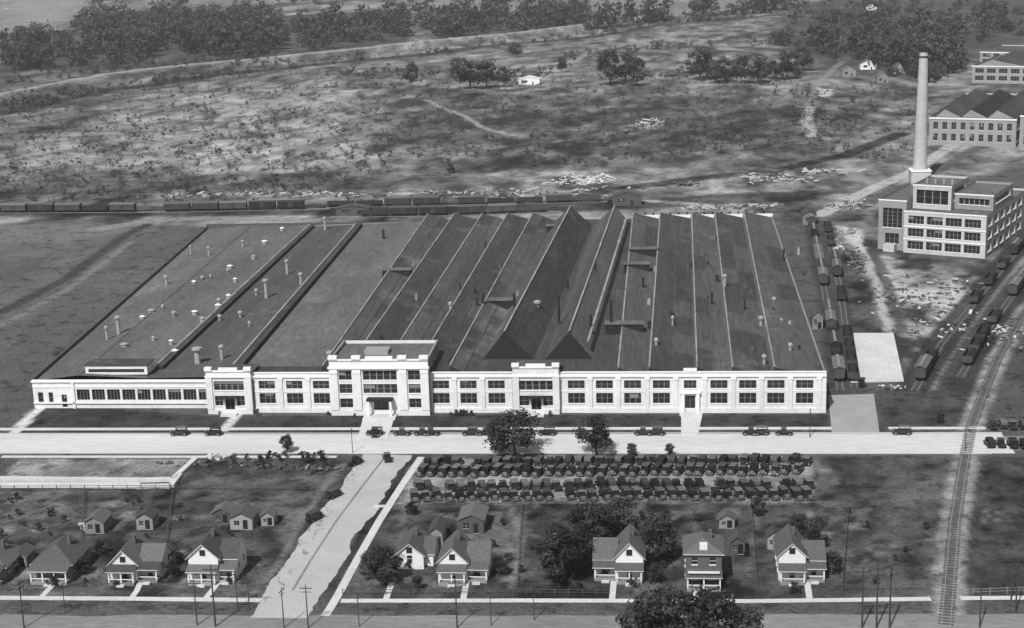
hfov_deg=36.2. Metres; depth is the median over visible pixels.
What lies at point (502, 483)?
parked car
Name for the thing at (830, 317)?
railway boxcar
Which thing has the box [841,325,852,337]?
railway gondola
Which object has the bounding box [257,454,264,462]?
bush
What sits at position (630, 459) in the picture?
parked car
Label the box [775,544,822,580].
walls
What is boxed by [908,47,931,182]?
smokestack
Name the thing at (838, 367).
railway boxcar
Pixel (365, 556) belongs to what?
tree
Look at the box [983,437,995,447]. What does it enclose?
parked car
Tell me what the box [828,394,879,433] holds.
driveway
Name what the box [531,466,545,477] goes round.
parked car
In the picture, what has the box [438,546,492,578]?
walls
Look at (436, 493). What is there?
parked car
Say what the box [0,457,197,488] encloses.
foundation wall
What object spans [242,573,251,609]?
utility pole
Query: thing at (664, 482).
parked car
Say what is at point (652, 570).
tree
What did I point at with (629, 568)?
porch
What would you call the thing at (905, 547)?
bush
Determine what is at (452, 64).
tree
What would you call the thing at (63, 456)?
sidewalk
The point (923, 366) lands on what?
railway boxcar
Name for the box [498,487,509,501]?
parked car
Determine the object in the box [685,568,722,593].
porch
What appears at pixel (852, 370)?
railway gondola
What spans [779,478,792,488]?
parked car
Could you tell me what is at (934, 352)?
railway gondola
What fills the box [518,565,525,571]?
bush
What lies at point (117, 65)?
distant treeline
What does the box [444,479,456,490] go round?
parked car
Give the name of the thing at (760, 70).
tree
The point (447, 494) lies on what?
parked car
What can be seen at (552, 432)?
parked car
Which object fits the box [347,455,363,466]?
bush
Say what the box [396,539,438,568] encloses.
walls
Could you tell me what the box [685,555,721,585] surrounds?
walls
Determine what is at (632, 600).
sidewalk
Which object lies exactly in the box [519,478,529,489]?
parked car
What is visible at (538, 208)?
railway gondola
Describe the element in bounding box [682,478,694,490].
parked car
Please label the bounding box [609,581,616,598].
garden walk
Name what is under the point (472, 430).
parked car
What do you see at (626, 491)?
parked car
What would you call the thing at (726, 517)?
garden shed
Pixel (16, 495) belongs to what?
bush
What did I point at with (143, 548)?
roof
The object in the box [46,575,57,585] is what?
bush
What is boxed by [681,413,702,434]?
entrance walk
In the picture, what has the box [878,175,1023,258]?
powerhouse building
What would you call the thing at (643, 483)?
parked car
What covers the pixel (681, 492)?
parked car
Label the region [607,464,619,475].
parked car
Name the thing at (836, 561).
tree
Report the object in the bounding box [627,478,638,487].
parked car
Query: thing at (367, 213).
railway gondola
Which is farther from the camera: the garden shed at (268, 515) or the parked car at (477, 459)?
the parked car at (477, 459)
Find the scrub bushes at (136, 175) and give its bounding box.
[0,57,916,203]
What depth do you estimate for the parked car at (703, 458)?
343.40 m
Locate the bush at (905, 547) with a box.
[902,543,911,551]
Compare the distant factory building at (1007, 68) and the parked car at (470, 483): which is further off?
the distant factory building at (1007, 68)
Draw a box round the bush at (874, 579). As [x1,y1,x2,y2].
[870,576,876,583]
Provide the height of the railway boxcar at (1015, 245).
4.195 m
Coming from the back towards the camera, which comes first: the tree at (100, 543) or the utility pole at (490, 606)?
the tree at (100, 543)
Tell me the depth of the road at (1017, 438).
354.98 m
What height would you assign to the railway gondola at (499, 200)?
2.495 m
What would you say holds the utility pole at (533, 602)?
on the street at (586, 621)
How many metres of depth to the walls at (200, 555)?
290.32 m
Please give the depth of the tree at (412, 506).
319.28 m
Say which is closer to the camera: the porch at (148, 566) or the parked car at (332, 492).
the porch at (148, 566)
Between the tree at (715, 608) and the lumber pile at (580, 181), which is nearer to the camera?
the tree at (715, 608)
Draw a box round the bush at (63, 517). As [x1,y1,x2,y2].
[59,514,67,521]
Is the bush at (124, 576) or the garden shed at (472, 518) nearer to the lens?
the bush at (124, 576)
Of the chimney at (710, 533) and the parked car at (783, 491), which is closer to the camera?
the chimney at (710, 533)
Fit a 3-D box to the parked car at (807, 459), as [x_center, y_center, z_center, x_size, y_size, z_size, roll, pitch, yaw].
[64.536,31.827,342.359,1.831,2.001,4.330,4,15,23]
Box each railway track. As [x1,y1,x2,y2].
[0,208,329,213]
[326,201,601,207]
[329,211,561,217]
[808,224,844,390]
[822,221,858,385]
[910,245,1023,390]
[938,307,1023,626]
[956,284,1023,376]
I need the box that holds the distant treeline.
[0,7,802,113]
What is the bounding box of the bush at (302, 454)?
[298,450,304,457]
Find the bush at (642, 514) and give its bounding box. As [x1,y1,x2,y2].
[636,510,645,518]
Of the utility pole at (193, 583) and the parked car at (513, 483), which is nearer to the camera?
the utility pole at (193, 583)
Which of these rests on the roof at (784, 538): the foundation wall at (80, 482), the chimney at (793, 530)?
the chimney at (793, 530)
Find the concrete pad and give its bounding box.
[851,333,903,382]
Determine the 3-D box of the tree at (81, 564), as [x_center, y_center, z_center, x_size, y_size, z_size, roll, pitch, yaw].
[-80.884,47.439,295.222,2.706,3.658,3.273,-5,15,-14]
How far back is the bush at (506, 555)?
294.94 m
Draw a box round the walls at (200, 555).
[188,541,246,578]
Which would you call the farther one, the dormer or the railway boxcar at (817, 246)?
the railway boxcar at (817, 246)
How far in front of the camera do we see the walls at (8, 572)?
295.42 m
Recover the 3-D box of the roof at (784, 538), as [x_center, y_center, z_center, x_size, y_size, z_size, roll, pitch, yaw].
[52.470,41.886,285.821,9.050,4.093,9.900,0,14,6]
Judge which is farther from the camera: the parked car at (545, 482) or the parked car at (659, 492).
the parked car at (545, 482)
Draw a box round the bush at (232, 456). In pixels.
[228,454,235,463]
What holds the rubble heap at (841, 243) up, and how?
on the ground
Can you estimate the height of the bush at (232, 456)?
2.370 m
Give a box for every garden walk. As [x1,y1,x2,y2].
[40,585,56,595]
[130,583,141,596]
[204,583,220,596]
[383,582,394,598]
[460,583,468,598]
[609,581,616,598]
[805,582,812,597]
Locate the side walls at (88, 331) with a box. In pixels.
[32,211,824,379]
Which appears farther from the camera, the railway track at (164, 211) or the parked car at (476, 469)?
the railway track at (164, 211)
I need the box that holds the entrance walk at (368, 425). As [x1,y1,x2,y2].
[358,420,393,437]
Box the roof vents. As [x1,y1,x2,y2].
[104,216,800,363]
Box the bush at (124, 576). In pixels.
[122,574,128,581]
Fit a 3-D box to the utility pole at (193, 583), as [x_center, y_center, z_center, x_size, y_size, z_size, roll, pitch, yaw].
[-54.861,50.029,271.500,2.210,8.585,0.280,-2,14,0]
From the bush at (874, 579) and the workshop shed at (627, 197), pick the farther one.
the workshop shed at (627, 197)
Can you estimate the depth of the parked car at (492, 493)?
327.24 m
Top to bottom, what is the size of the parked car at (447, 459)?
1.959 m
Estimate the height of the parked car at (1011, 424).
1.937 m
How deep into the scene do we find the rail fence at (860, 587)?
277.97 m
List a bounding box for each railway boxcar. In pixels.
[0,203,27,212]
[27,203,54,212]
[54,203,81,212]
[108,202,136,211]
[163,202,190,211]
[191,201,219,210]
[220,200,247,210]
[248,200,276,209]
[277,199,304,209]
[383,196,410,206]
[389,205,417,215]
[412,196,440,205]
[419,205,446,215]
[458,195,485,204]
[458,204,486,214]
[487,203,516,213]
[545,192,571,202]
[807,213,815,223]
[809,223,818,236]
[811,236,821,248]
[813,243,822,256]
[814,250,824,263]
[816,257,826,273]
[817,265,828,284]
[823,299,834,316]
[824,309,836,324]
[828,330,840,350]
[830,250,839,263]
[831,258,841,275]
[831,354,845,378]
[914,354,932,379]
[1007,275,1022,294]
[1009,237,1022,254]
[1014,267,1023,284]
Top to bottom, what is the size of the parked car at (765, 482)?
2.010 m
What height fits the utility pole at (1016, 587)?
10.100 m
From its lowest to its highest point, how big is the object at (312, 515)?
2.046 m
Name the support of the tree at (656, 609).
on the ground
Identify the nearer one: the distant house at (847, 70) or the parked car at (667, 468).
the parked car at (667, 468)
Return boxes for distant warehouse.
[980,45,1023,61]
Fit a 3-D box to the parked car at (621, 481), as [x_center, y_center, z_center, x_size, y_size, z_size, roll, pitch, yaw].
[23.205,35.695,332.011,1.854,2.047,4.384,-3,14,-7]
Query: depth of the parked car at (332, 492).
330.40 m
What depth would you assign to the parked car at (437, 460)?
347.66 m
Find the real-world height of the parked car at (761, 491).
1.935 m
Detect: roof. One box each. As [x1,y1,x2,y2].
[0,543,21,568]
[29,535,93,565]
[36,205,822,379]
[106,531,173,566]
[185,525,247,559]
[394,524,440,556]
[435,528,493,563]
[592,523,645,560]
[682,531,724,555]
[773,523,825,560]
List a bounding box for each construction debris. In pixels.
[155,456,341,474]
[206,452,235,459]
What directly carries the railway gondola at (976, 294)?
on the railway track at (960, 318)
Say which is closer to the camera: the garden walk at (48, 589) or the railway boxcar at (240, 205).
the garden walk at (48, 589)
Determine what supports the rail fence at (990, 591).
on the ground
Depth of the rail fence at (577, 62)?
1315.14 m
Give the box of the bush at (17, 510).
[14,508,22,515]
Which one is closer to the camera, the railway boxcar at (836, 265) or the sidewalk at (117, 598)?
the sidewalk at (117, 598)
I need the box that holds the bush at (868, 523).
[862,520,870,526]
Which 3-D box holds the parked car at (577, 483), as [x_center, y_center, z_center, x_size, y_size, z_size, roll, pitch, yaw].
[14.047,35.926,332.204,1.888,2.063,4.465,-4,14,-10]
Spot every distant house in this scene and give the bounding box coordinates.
[840,65,855,76]
[859,58,876,69]
[866,4,876,10]
[875,71,888,82]
[892,62,905,73]
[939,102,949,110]
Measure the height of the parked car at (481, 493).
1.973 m
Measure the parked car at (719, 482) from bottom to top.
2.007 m
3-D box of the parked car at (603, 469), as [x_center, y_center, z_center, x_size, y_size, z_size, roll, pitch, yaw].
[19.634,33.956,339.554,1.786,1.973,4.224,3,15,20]
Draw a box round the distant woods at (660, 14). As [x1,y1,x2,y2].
[84,0,782,30]
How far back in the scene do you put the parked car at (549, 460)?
345.91 m
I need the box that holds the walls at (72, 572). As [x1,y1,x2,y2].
[34,547,91,579]
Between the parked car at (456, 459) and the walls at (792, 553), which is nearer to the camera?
the walls at (792, 553)
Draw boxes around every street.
[0,614,1023,627]
[250,454,411,617]
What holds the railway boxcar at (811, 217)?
on the railway track at (824, 292)
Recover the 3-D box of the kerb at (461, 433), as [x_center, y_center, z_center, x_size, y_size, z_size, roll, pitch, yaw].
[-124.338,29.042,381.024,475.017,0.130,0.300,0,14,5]
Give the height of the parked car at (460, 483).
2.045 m
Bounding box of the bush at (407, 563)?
[404,560,411,568]
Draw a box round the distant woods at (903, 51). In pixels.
[769,0,1023,82]
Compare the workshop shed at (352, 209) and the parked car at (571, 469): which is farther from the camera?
the workshop shed at (352, 209)
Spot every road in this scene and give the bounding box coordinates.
[0,433,1014,453]
[1004,436,1023,449]
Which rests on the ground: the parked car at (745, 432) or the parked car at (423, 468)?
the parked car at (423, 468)
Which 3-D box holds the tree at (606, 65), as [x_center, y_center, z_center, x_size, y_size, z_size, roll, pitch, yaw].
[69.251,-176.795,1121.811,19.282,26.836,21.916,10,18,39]
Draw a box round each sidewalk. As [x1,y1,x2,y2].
[0,427,831,429]
[0,596,264,601]
[1,455,336,457]
[321,457,423,615]
[340,597,931,602]
[888,427,985,428]
[959,596,1023,599]
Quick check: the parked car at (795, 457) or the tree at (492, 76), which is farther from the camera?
the tree at (492, 76)
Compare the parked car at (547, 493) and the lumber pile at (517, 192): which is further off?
the lumber pile at (517, 192)
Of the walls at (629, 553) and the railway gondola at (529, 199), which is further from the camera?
the railway gondola at (529, 199)
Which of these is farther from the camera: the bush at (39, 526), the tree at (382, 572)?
the bush at (39, 526)
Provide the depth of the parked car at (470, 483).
333.34 m
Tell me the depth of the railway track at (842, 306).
483.43 m
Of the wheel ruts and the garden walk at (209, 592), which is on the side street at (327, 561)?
the wheel ruts
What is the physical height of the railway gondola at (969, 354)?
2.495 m
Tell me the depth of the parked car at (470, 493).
327.60 m
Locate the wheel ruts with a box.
[292,459,383,590]
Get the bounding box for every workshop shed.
[335,203,371,214]
[612,188,641,205]
[801,207,816,224]
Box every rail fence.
[0,484,305,490]
[0,584,37,590]
[76,487,84,575]
[159,487,172,575]
[326,61,809,70]
[342,588,609,594]
[417,498,794,505]
[517,500,522,580]
[751,508,757,584]
[842,509,929,590]
[973,587,1023,594]
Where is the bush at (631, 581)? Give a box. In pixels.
[626,577,637,587]
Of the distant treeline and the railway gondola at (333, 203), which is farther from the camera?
the distant treeline
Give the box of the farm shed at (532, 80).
[518,75,540,84]
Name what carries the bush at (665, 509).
on the ground
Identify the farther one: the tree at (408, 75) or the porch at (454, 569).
the tree at (408, 75)
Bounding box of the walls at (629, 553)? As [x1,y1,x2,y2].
[596,544,643,579]
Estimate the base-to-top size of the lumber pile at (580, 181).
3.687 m
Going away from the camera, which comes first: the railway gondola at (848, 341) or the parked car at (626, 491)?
the parked car at (626, 491)
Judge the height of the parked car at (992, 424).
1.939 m
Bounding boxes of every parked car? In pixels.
[170,426,188,435]
[204,427,221,435]
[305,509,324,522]
[325,487,343,499]
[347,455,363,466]
[365,426,382,435]
[371,427,378,437]
[382,452,391,462]
[393,427,410,435]
[410,488,419,501]
[413,427,429,435]
[413,478,423,489]
[414,463,428,476]
[420,490,431,501]
[421,456,431,465]
[423,426,439,435]
[423,479,431,489]
[426,465,439,476]
[431,455,442,465]
[431,486,442,501]
[436,464,450,477]
[440,455,452,465]
[443,490,453,502]
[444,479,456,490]
[447,463,461,477]
[451,456,464,465]
[454,488,465,501]
[456,478,465,490]
[457,465,471,476]
[462,426,479,435]
[465,489,475,499]
[467,479,475,490]
[469,464,481,477]
[471,456,482,466]
[476,479,487,490]
[476,488,487,501]
[478,426,487,435]
[478,463,492,476]
[481,456,492,465]
[487,479,496,490]
[487,488,498,500]
[489,462,503,475]
[492,456,502,464]
[498,480,507,489]
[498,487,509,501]
[501,463,513,477]
[503,455,513,466]
[508,489,519,501]
[509,478,519,489]
[511,456,524,464]
[511,463,523,475]
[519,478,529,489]
[520,489,531,500]
[521,465,533,476]
[524,456,533,465]
[529,478,540,488]
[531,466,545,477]
[531,487,543,500]
[533,455,545,465]
[537,426,555,435]
[540,478,551,489]
[542,487,552,500]
[543,456,552,466]
[544,465,556,475]
[551,479,562,491]
[552,456,563,465]
[554,463,566,476]
[562,479,574,488]
[563,454,574,464]
[564,486,575,500]
[565,465,576,475]
[572,478,584,490]
[574,454,584,464]
[575,463,586,476]
[576,489,587,500]
[583,454,595,464]
[584,465,598,476]
[584,478,594,488]
[586,488,597,500]
[594,455,606,465]
[594,477,607,489]
[596,464,608,476]
[598,487,611,500]
[604,456,614,465]
[606,477,615,489]
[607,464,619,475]
[609,485,620,499]
[613,454,624,465]
[616,477,626,489]
[618,463,630,476]
[620,486,633,499]
[623,454,635,466]
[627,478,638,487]
[628,465,640,476]
[631,485,643,499]
[633,426,652,435]
[636,454,647,464]
[638,478,650,489]
[639,462,651,475]
[642,489,655,500]
[647,426,664,435]
[647,454,656,463]
[650,462,661,475]
[650,478,659,489]
[653,486,666,500]
[657,454,667,464]
[660,463,673,475]
[660,477,672,490]
[665,486,677,499]
[667,454,677,466]
[672,464,685,475]
[672,478,681,488]
[676,486,687,499]
[677,455,688,465]
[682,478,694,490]
[684,462,694,475]
[686,488,700,500]
[687,454,697,464]
[693,462,705,475]
[694,477,704,489]
[697,454,707,463]
[698,487,711,501]
[705,464,716,475]
[707,455,718,465]
[710,487,722,500]
[714,477,726,488]
[716,462,728,475]
[718,454,728,463]
[721,489,735,501]
[725,478,737,488]
[726,462,738,474]
[728,454,739,464]
[732,486,744,499]
[736,464,748,476]
[736,478,749,488]
[739,453,749,465]
[742,426,758,435]
[744,487,756,500]
[748,463,758,475]
[748,477,760,489]
[749,453,760,464]
[750,425,768,435]
[755,486,769,499]
[758,463,769,474]
[759,454,770,464]
[760,477,771,488]
[767,488,780,500]
[769,454,781,465]
[769,462,780,476]
[775,426,792,435]
[777,485,790,499]
[779,462,792,474]
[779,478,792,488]
[781,454,789,465]
[789,452,801,463]
[789,486,804,500]
[791,463,804,474]
[791,477,802,487]
[800,485,814,500]
[801,454,812,466]
[803,477,814,488]
[892,425,911,435]
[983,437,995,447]
[987,420,997,430]
[995,437,1006,447]
[997,418,1007,428]
[1006,437,1018,448]
[1007,420,1017,430]
[1017,418,1023,429]
[1018,438,1023,449]
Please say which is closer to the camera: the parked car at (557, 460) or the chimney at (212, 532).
the chimney at (212, 532)
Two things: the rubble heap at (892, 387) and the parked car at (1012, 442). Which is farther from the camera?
the rubble heap at (892, 387)
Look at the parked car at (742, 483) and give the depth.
327.78 m
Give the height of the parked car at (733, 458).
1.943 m
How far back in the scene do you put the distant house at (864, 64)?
1181.46 m
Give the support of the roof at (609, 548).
on the walls at (629, 553)
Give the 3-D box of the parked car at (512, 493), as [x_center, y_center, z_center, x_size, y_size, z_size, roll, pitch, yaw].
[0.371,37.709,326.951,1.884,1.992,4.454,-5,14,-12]
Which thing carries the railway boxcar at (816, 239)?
on the railway track at (824, 292)
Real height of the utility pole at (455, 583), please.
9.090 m
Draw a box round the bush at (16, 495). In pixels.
[13,492,21,498]
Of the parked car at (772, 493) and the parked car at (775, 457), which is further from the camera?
the parked car at (775, 457)
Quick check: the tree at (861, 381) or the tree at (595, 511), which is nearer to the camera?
the tree at (595, 511)
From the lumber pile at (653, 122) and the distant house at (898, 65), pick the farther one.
the distant house at (898, 65)
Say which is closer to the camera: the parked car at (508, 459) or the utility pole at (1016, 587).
the utility pole at (1016, 587)
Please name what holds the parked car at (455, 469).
on the ground
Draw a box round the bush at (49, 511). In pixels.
[46,507,52,516]
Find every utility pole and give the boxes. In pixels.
[14,580,24,627]
[61,582,65,613]
[187,580,199,624]
[202,565,218,626]
[230,572,239,607]
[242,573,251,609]
[279,587,284,627]
[300,585,311,627]
[355,594,359,626]
[448,579,461,627]
[485,594,494,624]
[532,588,534,619]
[855,567,871,627]
[869,564,886,627]
[888,567,892,627]
[979,578,982,627]
[1010,557,1013,600]
[1015,559,1018,613]
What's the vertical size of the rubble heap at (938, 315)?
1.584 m
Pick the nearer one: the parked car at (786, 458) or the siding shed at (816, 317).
the parked car at (786, 458)
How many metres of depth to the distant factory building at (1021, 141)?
771.63 m
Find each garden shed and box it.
[16,542,35,567]
[82,507,113,533]
[134,505,159,529]
[167,541,176,559]
[210,500,237,523]
[228,503,259,529]
[259,505,278,525]
[428,515,447,546]
[457,501,488,533]
[717,508,735,528]
[729,530,746,554]
[765,525,779,548]
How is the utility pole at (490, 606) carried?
on the street at (586, 621)
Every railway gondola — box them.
[82,206,108,212]
[327,201,353,206]
[355,200,382,206]
[359,210,387,216]
[486,197,514,203]
[515,197,542,203]
[517,205,546,212]
[575,195,601,201]
[823,221,831,231]
[826,234,834,245]
[826,325,837,337]
[830,348,841,363]
[836,285,846,299]
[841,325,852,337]
[843,336,854,348]
[844,348,856,360]
[846,360,858,380]
[924,348,938,363]
[961,345,978,364]
[968,288,983,302]
[969,334,984,348]
[975,323,990,338]
[983,271,997,285]
[986,307,1002,323]
[997,256,1010,268]
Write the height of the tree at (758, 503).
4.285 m
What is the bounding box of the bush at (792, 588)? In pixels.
[789,581,802,593]
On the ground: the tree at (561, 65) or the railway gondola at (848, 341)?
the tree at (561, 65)
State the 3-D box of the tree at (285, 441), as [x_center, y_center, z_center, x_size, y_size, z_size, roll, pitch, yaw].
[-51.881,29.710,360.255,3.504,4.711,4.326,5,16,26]
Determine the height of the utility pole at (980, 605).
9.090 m
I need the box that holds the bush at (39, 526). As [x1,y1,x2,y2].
[33,522,42,529]
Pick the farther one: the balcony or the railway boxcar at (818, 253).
the railway boxcar at (818, 253)
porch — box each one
[0,564,4,584]
[27,563,71,586]
[105,561,160,587]
[185,561,237,587]
[436,561,489,587]
[592,560,643,585]
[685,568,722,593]
[778,561,826,586]
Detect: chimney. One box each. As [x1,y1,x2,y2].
[0,539,5,549]
[66,534,71,544]
[131,534,135,543]
[210,528,214,536]
[414,527,417,535]
[708,529,711,538]
[791,526,794,535]
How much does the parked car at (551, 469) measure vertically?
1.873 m
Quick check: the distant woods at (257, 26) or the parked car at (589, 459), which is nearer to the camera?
the parked car at (589, 459)
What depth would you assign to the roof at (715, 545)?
282.13 m
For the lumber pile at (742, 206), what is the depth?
643.78 m
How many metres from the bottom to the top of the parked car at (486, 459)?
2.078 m
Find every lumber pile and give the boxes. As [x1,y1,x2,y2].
[137,190,391,198]
[293,188,547,197]
[419,185,644,197]
[541,172,615,185]
[633,118,664,126]
[675,202,784,210]
[730,167,865,183]
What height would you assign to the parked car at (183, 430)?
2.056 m
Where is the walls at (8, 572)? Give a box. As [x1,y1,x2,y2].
[0,557,19,580]
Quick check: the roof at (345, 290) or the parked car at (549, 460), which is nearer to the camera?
the parked car at (549, 460)
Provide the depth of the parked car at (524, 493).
326.26 m
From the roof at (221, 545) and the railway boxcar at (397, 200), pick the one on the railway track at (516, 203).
the railway boxcar at (397, 200)
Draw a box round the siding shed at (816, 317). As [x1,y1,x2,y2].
[809,305,823,328]
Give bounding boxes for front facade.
[31,340,826,420]
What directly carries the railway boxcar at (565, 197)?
on the railway track at (516, 203)
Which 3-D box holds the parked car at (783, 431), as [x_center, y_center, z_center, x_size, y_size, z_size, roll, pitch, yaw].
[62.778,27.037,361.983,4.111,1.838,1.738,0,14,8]
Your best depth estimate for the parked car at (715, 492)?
323.25 m
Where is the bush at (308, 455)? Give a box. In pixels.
[303,452,312,460]
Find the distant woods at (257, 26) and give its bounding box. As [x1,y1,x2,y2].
[0,0,595,70]
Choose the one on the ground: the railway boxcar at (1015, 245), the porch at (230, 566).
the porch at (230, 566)
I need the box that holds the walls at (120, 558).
[109,545,171,578]
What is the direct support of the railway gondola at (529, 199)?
on the railway track at (516, 203)
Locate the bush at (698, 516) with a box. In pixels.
[690,512,701,521]
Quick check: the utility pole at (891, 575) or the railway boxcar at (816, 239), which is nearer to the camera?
the utility pole at (891, 575)
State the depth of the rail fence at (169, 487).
338.88 m
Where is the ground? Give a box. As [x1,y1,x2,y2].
[0,0,1023,615]
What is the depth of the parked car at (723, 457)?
343.16 m
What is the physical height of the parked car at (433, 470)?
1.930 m
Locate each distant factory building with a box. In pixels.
[929,89,1023,146]
[972,50,1023,83]
[1019,112,1023,149]
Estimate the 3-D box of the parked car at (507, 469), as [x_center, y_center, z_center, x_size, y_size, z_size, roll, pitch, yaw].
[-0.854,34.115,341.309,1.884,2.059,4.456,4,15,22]
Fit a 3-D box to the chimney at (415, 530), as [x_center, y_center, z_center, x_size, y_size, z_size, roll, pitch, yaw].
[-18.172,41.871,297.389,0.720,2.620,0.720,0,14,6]
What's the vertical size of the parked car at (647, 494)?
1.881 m
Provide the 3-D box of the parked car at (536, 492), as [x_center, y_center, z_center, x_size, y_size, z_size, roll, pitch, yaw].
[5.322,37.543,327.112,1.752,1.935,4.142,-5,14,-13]
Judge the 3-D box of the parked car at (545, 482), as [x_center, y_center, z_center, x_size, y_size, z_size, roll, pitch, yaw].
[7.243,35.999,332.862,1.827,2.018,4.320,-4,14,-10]
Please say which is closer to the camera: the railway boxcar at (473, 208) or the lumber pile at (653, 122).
the railway boxcar at (473, 208)
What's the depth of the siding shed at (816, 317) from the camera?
452.60 m
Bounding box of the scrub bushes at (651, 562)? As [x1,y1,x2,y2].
[1,254,1023,588]
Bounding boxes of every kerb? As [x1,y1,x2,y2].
[0,432,1001,433]
[0,453,346,453]
[412,453,991,453]
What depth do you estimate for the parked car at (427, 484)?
332.82 m
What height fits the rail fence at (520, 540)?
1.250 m
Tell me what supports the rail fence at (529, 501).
on the ground
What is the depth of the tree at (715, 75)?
1111.88 m
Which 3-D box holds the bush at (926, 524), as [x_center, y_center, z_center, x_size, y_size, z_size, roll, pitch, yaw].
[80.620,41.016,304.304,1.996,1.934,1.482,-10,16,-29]
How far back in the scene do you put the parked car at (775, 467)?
336.19 m
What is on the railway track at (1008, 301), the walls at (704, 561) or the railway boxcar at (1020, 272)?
the railway boxcar at (1020, 272)
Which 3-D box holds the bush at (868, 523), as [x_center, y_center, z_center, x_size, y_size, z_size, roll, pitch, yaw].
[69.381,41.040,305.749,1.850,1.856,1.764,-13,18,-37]
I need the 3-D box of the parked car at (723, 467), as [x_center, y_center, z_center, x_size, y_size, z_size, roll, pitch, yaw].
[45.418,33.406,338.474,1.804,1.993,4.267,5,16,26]
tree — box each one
[75,556,89,573]
[93,540,105,554]
[165,558,180,574]
[279,433,293,452]
[358,550,380,579]
[364,546,405,582]
[400,62,418,85]
[404,500,418,515]
[411,575,422,588]
[446,56,488,87]
[447,163,454,172]
[449,57,462,72]
[475,60,500,86]
[482,407,541,455]
[495,66,510,86]
[495,559,509,573]
[506,41,523,54]
[535,523,590,582]
[557,57,567,71]
[560,526,597,568]
[567,502,616,551]
[572,414,613,454]
[595,49,624,85]
[599,494,642,534]
[614,52,637,81]
[615,582,686,627]
[616,603,641,627]
[622,57,648,85]
[627,443,636,453]
[637,509,680,562]
[645,562,664,583]
[664,443,674,455]
[672,585,754,627]
[684,44,717,79]
[706,65,724,82]
[710,55,734,81]
[724,603,764,627]
[729,54,752,82]
[748,53,770,81]
[749,496,766,515]
[765,60,779,78]
[773,48,799,78]
[792,513,808,535]
[793,45,814,70]
[802,516,828,540]
[805,24,829,49]
[826,550,842,573]
[856,376,866,386]
[936,412,944,423]
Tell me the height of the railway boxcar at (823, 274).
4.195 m
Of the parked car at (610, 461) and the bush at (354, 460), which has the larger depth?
the bush at (354, 460)
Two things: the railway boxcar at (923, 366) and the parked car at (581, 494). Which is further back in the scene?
the railway boxcar at (923, 366)
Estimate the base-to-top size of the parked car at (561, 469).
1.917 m
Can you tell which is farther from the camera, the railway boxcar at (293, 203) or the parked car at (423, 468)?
the railway boxcar at (293, 203)
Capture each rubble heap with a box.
[674,180,699,186]
[826,198,866,209]
[833,224,861,249]
[843,247,869,277]
[858,274,1023,349]
[878,384,905,389]
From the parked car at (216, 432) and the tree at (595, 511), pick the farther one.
the parked car at (216, 432)
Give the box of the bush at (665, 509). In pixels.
[662,506,669,512]
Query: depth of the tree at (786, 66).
1129.54 m
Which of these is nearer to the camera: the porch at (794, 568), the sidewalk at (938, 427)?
the porch at (794, 568)
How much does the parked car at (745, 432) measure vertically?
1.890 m
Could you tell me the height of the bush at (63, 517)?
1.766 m
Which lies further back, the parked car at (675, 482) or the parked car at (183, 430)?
the parked car at (183, 430)
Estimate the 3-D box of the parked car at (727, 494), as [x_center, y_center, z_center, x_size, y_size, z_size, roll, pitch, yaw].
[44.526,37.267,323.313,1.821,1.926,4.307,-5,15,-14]
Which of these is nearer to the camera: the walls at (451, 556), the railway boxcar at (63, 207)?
the walls at (451, 556)
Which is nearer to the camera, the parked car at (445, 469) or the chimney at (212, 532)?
the chimney at (212, 532)
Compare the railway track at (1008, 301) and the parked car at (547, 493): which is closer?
the parked car at (547, 493)
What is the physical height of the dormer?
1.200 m
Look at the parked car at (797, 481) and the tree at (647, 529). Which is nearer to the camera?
the tree at (647, 529)
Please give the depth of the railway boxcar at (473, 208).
644.46 m
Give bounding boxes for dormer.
[699,542,706,549]
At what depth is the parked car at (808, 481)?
327.35 m
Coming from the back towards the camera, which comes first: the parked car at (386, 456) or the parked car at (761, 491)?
the parked car at (386, 456)
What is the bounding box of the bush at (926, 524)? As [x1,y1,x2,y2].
[922,521,931,528]
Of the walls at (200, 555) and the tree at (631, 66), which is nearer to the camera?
the walls at (200, 555)
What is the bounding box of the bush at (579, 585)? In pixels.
[572,581,584,591]
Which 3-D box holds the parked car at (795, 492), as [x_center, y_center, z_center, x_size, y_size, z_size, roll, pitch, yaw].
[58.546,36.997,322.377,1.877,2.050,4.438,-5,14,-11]
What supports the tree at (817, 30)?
on the ground
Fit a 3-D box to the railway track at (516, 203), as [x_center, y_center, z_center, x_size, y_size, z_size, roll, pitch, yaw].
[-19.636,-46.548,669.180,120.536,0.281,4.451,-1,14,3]
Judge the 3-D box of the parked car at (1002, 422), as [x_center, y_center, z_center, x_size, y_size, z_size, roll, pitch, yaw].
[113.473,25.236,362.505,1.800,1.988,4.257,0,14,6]
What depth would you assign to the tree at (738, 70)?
1105.61 m
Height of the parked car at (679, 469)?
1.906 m
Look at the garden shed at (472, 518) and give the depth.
309.39 m
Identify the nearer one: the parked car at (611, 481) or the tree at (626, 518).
the tree at (626, 518)
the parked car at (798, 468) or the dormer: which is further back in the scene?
the parked car at (798, 468)
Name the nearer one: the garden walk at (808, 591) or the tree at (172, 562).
the garden walk at (808, 591)
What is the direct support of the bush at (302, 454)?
on the ground
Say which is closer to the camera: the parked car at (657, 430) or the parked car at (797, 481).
the parked car at (797, 481)
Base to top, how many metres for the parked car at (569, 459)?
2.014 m
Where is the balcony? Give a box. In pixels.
[688,571,719,573]
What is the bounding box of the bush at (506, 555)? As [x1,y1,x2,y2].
[504,552,513,560]
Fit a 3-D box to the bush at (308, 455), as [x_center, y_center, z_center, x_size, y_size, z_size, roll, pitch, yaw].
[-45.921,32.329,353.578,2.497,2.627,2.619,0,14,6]

